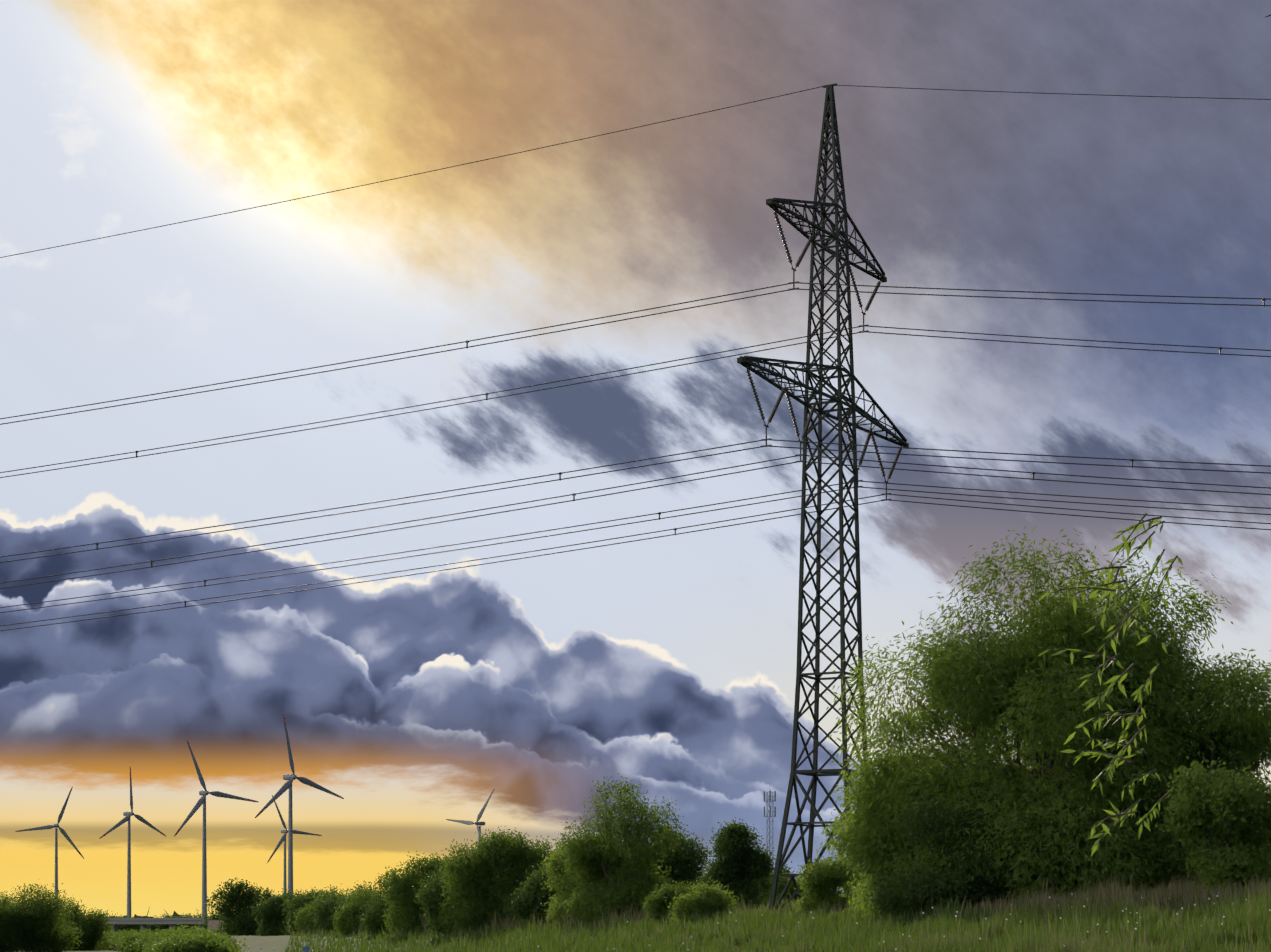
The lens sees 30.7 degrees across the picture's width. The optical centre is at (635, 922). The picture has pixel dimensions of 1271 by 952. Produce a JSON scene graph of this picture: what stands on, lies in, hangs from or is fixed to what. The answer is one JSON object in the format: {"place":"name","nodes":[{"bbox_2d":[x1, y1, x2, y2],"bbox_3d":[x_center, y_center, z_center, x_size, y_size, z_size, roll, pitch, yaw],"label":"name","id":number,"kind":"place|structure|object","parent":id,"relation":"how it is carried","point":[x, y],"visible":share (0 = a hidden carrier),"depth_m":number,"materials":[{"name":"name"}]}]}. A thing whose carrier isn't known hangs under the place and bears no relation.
{"place":"outdoors","nodes":[
{"label":"outdoors","id":0,"kind":"place"},
{"bbox_2d":[208,921,222,928],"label":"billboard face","id":1,"kind":"object","parent":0,"point":[212,924],"visible":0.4,"depth_m":820.46},
{"bbox_2d":[0,0,1270,917],"label":"sky","id":2,"kind":"structure","parent":0,"point":[669,663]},
{"bbox_2d":[23,915,1255,951],"bbox_3d":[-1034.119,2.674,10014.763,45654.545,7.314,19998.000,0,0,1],"label":"ground","id":3,"kind":"structure","parent":0,"point":[268,943],"depth_m":415.00,"materials":[{"name":"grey plant"}]},
{"bbox_2d":[0,891,26,951],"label":"shrub leaves","id":4,"kind":"object","parent":3,"relation":"on","point":[8,916],"depth_m":369.32,"materials":[{"name":"green plant"}]},
{"bbox_2d":[1,883,83,951],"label":"shrub leaves","id":5,"kind":"object","parent":3,"relation":"on","point":[45,913],"depth_m":376.87,"materials":[{"name":"green plant"}]},
{"bbox_2d":[15,786,83,900],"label":"turbine","id":6,"kind":"object","parent":3,"relation":"on","point":[62,831],"visible":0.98,"depth_m":2285.21,"materials":[{"name":"grey metal"}]},
{"bbox_2d":[54,897,116,949],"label":"shrub leaves","id":7,"kind":"object","parent":3,"relation":"on","point":[92,936],"depth_m":438.62,"materials":[{"name":"green plant"}]},
{"bbox_2d":[100,913,139,932],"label":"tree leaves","id":8,"kind":"object","parent":3,"relation":"on","point":[127,927],"visible":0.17,"depth_m":1096.47,"materials":[{"name":"green plant"}]},
{"bbox_2d":[108,930,135,950],"bbox_3d":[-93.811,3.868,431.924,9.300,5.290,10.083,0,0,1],"label":"median hedge leaves","id":9,"kind":"object","parent":3,"relation":"on","point":[112,945],"depth_m":429.88,"materials":[{"name":"green plant"}]},
{"bbox_2d":[108,929,138,941],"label":"median hedge leaves","id":10,"kind":"object","parent":3,"relation":"on","point":[125,932],"visible":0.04,"depth_m":434.18,"materials":[{"name":"green plant"}]},
{"bbox_2d":[116,929,136,949],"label":"median hedge leaves","id":11,"kind":"object","parent":3,"relation":"on","point":[122,940],"depth_m":414.21,"materials":[{"name":"green plant"}]},
{"bbox_2d":[124,934,140,951],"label":"median hedge leaves","id":12,"kind":"object","parent":3,"relation":"on","point":[129,946],"visible":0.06,"depth_m":379.26,"materials":[{"name":"green plant"}]},
{"bbox_2d":[99,766,166,917],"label":"turbine","id":13,"kind":"object","parent":3,"relation":"on","point":[128,815],"visible":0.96,"depth_m":2033.32,"materials":[{"name":"grey metal"}]},
{"bbox_2d":[115,929,156,951],"bbox_3d":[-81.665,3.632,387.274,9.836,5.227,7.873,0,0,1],"label":"median hedge leaves","id":14,"kind":"object","parent":3,"relation":"on","point":[128,939],"visible":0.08,"depth_m":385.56,"materials":[{"name":"green plant"}]},
{"bbox_2d":[130,933,150,951],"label":"median hedge leaves","id":15,"kind":"object","parent":3,"relation":"on","point":[136,946],"visible":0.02,"depth_m":370.13,"materials":[{"name":"green plant"}]},
{"bbox_2d":[111,911,181,928],"bbox_3d":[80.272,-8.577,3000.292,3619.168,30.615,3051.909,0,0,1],"label":"woods","id":16,"kind":"object","parent":3,"relation":"on","point":[174,913],"depth_m":4481.83,"materials":[{"name":"green plant"}]},
{"bbox_2d":[132,930,167,951],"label":"median hedge leaves","id":17,"kind":"object","parent":3,"relation":"on","point":[140,942],"visible":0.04,"depth_m":362.33,"materials":[{"name":"green plant"}]},
{"bbox_2d":[100,917,211,932],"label":"overpass","id":18,"kind":"object","parent":3,"relation":"on","point":[144,922],"visible":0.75,"depth_m":951.10,"materials":[{"name":"concrete"}]},
{"bbox_2d":[138,927,176,951],"bbox_3d":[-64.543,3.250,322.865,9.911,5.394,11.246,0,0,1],"label":"median hedge leaves","id":19,"kind":"object","parent":3,"relation":"on","point":[147,944],"visible":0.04,"depth_m":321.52,"materials":[{"name":"green plant"}]},
{"bbox_2d":[147,913,190,931],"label":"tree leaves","id":20,"kind":"object","parent":3,"relation":"on","point":[158,926],"visible":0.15,"depth_m":1097.17,"materials":[{"name":"green plant"}]},
{"bbox_2d":[153,925,190,948],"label":"median hedge leaves","id":21,"kind":"object","parent":3,"relation":"on","point":[166,932],"depth_m":295.55,"materials":[{"name":"green plant"}]},
{"bbox_2d":[153,923,202,946],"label":"median hedge leaves","id":22,"kind":"object","parent":3,"relation":"on","point":[171,932],"depth_m":290.93,"materials":[{"name":"green plant"}]},
{"bbox_2d":[171,925,206,935],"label":"median hedge leaves","id":23,"kind":"object","parent":3,"relation":"on","point":[189,929],"depth_m":270.83,"materials":[{"name":"green plant"}]},
{"bbox_2d":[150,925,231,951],"bbox_3d":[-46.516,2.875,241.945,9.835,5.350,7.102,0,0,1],"label":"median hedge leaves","id":24,"kind":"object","parent":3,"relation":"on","point":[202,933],"visible":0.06,"depth_m":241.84,"materials":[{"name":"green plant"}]},
{"bbox_2d":[174,910,209,928],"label":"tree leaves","id":25,"kind":"object","parent":3,"relation":"on","point":[191,925],"visible":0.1,"depth_m":995.87,"materials":[{"name":"green plant"}]},
{"bbox_2d":[161,922,223,942],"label":"median hedge leaves","id":26,"kind":"object","parent":3,"relation":"on","point":[169,936],"depth_m":249.78,"materials":[{"name":"green plant"}]},
{"bbox_2d":[150,926,244,951],"bbox_3d":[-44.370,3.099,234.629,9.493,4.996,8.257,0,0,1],"label":"median hedge leaves","id":27,"kind":"object","parent":3,"relation":"on","point":[192,944],"depth_m":233.33,"materials":[{"name":"green plant"}]},
{"bbox_2d":[179,926,236,943],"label":"median hedge leaves","id":28,"kind":"object","parent":3,"relation":"on","point":[217,934],"depth_m":266.96,"materials":[{"name":"green plant"}]},
{"bbox_2d":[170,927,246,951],"bbox_3d":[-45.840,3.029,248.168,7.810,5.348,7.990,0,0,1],"label":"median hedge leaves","id":29,"kind":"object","parent":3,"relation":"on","point":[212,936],"visible":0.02,"depth_m":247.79,"materials":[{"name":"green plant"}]},
{"bbox_2d":[198,911,227,934],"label":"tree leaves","id":30,"kind":"object","parent":3,"relation":"on","point":[215,916],"visible":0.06,"depth_m":897.68,"materials":[{"name":"green plant"}]},
{"bbox_2d":[174,740,257,917],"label":"turbine","id":31,"kind":"object","parent":3,"relation":"on","point":[202,799],"visible":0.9,"depth_m":1711.43,"materials":[{"name":"grey metal"}]},
{"bbox_2d":[203,877,278,935],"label":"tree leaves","id":32,"kind":"object","parent":3,"relation":"on","point":[246,925],"depth_m":715.28,"materials":[{"name":"green plant"}]},
{"bbox_2d":[252,892,294,935],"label":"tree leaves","id":33,"kind":"object","parent":3,"relation":"on","point":[271,923],"depth_m":655.46,"materials":[{"name":"green plant"}]},
{"bbox_2d":[267,795,321,894],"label":"turbine","id":34,"kind":"object","parent":3,"relation":"on","point":[283,838],"visible":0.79,"depth_m":2432.23,"materials":[{"name":"grey metal"}]},
{"bbox_2d":[275,887,322,902],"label":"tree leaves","id":35,"kind":"object","parent":3,"relation":"on","point":[290,894],"depth_m":760.12,"materials":[{"name":"green plant"}]},
{"bbox_2d":[255,714,343,893],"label":"turbine","id":36,"kind":"object","parent":3,"relation":"on","point":[290,778],"visible":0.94,"depth_m":1520.22,"materials":[{"name":"grey metal"}]},
{"bbox_2d":[280,888,333,934],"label":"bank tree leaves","id":37,"kind":"object","parent":3,"relation":"on","point":[302,900],"visible":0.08,"depth_m":576.99,"materials":[{"name":"green plant"}]},
{"bbox_2d":[289,883,350,934],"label":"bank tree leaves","id":38,"kind":"object","parent":3,"relation":"on","point":[305,919],"visible":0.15,"depth_m":517.60,"materials":[{"name":"green plant"}]},
{"bbox_2d":[309,880,382,935],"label":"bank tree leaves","id":39,"kind":"object","parent":3,"relation":"on","point":[324,908],"visible":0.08,"depth_m":464.92,"materials":[{"name":"green plant"}]},
{"bbox_2d":[327,884,381,934],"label":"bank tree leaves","id":40,"kind":"object","parent":3,"relation":"on","point":[347,920],"visible":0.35,"depth_m":414.10,"materials":[{"name":"green plant"}]},
{"bbox_2d":[355,871,406,935],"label":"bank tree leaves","id":41,"kind":"object","parent":3,"relation":"on","point":[371,918],"depth_m":365.71,"materials":[{"name":"green plant"}]},
{"bbox_2d":[378,849,452,937],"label":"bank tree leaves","id":42,"kind":"object","parent":3,"relation":"on","point":[403,896],"depth_m":325.87,"materials":[{"name":"green plant"}]},
{"bbox_2d":[411,866,510,935],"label":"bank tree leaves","id":43,"kind":"object","parent":3,"relation":"on","point":[431,895],"depth_m":281.96,"materials":[{"name":"green plant"}]},
{"bbox_2d":[446,788,494,848],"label":"turbine","id":44,"kind":"object","parent":3,"relation":"on","point":[477,822],"visible":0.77,"depth_m":2226.23,"materials":[{"name":"grey metal"}]},
{"bbox_2d":[433,826,555,933],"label":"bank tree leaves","id":45,"kind":"object","parent":3,"relation":"on","point":[481,864],"depth_m":269.73,"materials":[{"name":"green plant"}]},
{"bbox_2d":[500,862,563,927],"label":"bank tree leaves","id":46,"kind":"object","parent":3,"relation":"on","point":[534,892],"depth_m":246.07,"materials":[{"name":"green plant"}]},
{"bbox_2d":[537,833,611,924],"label":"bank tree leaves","id":47,"kind":"object","parent":3,"relation":"on","point":[567,887],"depth_m":227.17,"materials":[{"name":"green plant"}]},
{"bbox_2d":[545,773,688,924],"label":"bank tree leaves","id":48,"kind":"object","parent":3,"relation":"on","point":[612,898],"depth_m":211.49,"materials":[{"name":"green plant"}]},
{"bbox_2d":[640,879,700,921],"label":"shrub leaves","id":49,"kind":"object","parent":3,"relation":"on","point":[657,900],"depth_m":182.37,"materials":[{"name":"green plant"}]},
{"bbox_2d":[632,819,713,894],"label":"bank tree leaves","id":50,"kind":"object","parent":3,"relation":"on","point":[688,854],"depth_m":220.90,"materials":[{"name":"green plant"}]},
{"bbox_2d":[665,878,741,923],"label":"shrub leaves","id":51,"kind":"object","parent":3,"relation":"on","point":[699,902],"depth_m":165.26,"materials":[{"name":"green plant"}]},
{"bbox_2d":[693,817,775,910],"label":"bush","id":52,"kind":"object","parent":3,"relation":"on","point":[732,839],"depth_m":178.97,"materials":[{"name":"green plant"}]},
{"bbox_2d":[764,791,775,861],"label":"telecom mast","id":53,"kind":"object","parent":3,"relation":"on","point":[770,808],"visible":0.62,"depth_m":598.16,"materials":[{"name":"grey metal"}]},
{"bbox_2d":[755,861,795,903],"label":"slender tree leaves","id":54,"kind":"object","parent":3,"relation":"on","point":[763,884],"depth_m":187.60,"materials":[{"name":"green plant"}]},
{"bbox_2d":[284,868,1270,951],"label":"bank grass","id":55,"kind":"structure","parent":3,"relation":"on","point":[1245,926],"depth_m":101.63,"materials":[{"name":"green plant"}]},
{"bbox_2d":[756,870,812,905],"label":"shrub leaves","id":56,"kind":"object","parent":3,"relation":"on","point":[792,891],"depth_m":169.71,"materials":[{"name":"green plant"}]},
{"bbox_2d":[737,83,908,910],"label":"pylon","id":57,"kind":"object","parent":3,"relation":"on","point":[837,397],"visible":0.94,"depth_m":152.64,"materials":[{"name":"metal"}]},
{"bbox_2d":[0,85,1270,630],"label":"conductors","id":58,"kind":"object","parent":57,"relation":"attached to","point":[656,457],"visible":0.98,"depth_m":157.34,"materials":[{"name":"grey metal"}]},
{"bbox_2d":[95,298,1265,607],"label":"bundle spacers","id":59,"kind":"object","parent":58,"relation":"attached to","point":[659,512],"visible":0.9,"depth_m":156.55,"materials":[{"name":"grey metal"}]},
{"bbox_2d":[745,205,902,481],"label":"insulators","id":60,"kind":"object","parent":57,"relation":"attached to","point":[784,389],"visible":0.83,"depth_m":149.49,"materials":[{"name":"brown ceramic"}]},
{"bbox_2d":[761,268,890,500],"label":"insulator fittings","id":61,"kind":"object","parent":60,"relation":"hanging from","point":[863,331],"visible":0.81,"depth_m":148.69,"materials":[{"name":"grey metal"}]},
{"bbox_2d":[789,853,866,916],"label":"shrub leaves","id":62,"kind":"object","parent":3,"relation":"on","point":[821,882],"depth_m":143.11,"materials":[{"name":"green plant"}]},
{"bbox_2d":[840,864,863,896],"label":"shrub leaves","id":63,"kind":"object","parent":3,"relation":"on","point":[848,887],"visible":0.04,"depth_m":156.77,"materials":[{"name":"green plant"}]},
{"bbox_2d":[841,871,869,910],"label":"shrub leaves","id":64,"kind":"object","parent":3,"relation":"on","point":[854,888],"depth_m":138.16,"materials":[{"name":"green plant"}]},
{"bbox_2d":[538,887,1270,950],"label":"bank flowers","id":65,"kind":"object","parent":3,"relation":"on","point":[989,919],"visible":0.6,"depth_m":91.87,"materials":[{"name":"plant"}]},
{"bbox_2d":[814,740,1001,919],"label":"bush","id":66,"kind":"object","parent":3,"relation":"on","point":[859,842],"depth_m":121.66,"materials":[{"name":"green plant"}]},
{"bbox_2d":[881,805,1002,908],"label":"bush","id":67,"kind":"object","parent":3,"relation":"on","point":[949,860],"visible":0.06,"depth_m":114.40,"materials":[{"name":"green plant"}]},
{"bbox_2d":[859,784,1030,920],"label":"bush leaves","id":68,"kind":"object","parent":3,"relation":"on","point":[909,892],"visible":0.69,"depth_m":114.09,"materials":[{"name":"green plant"}]},
{"bbox_2d":[826,526,1270,911],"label":"tree","id":69,"kind":"object","parent":3,"relation":"on","point":[952,665],"depth_m":116.28,"materials":[{"name":"green plant"}]},
{"bbox_2d":[1038,513,1182,855],"bbox_3d":[2.991,-1.590,14.549,0.624,2.304,3.640,0,0,18],"label":"leafy branch","id":70,"kind":"object","parent":3,"relation":"on","point":[1113,679],"depth_m":14.60,"materials":[{"name":"green plant"}]},
{"bbox_2d":[1083,637,1270,894],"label":"tree","id":71,"kind":"object","parent":3,"relation":"on","point":[1257,722],"depth_m":113.88,"materials":[{"name":"green plant"}]},
{"bbox_2d":[1155,756,1270,895],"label":"bush","id":72,"kind":"object","parent":3,"relation":"on","point":[1250,800],"depth_m":89.41,"materials":[{"name":"green plant"}]}
]}

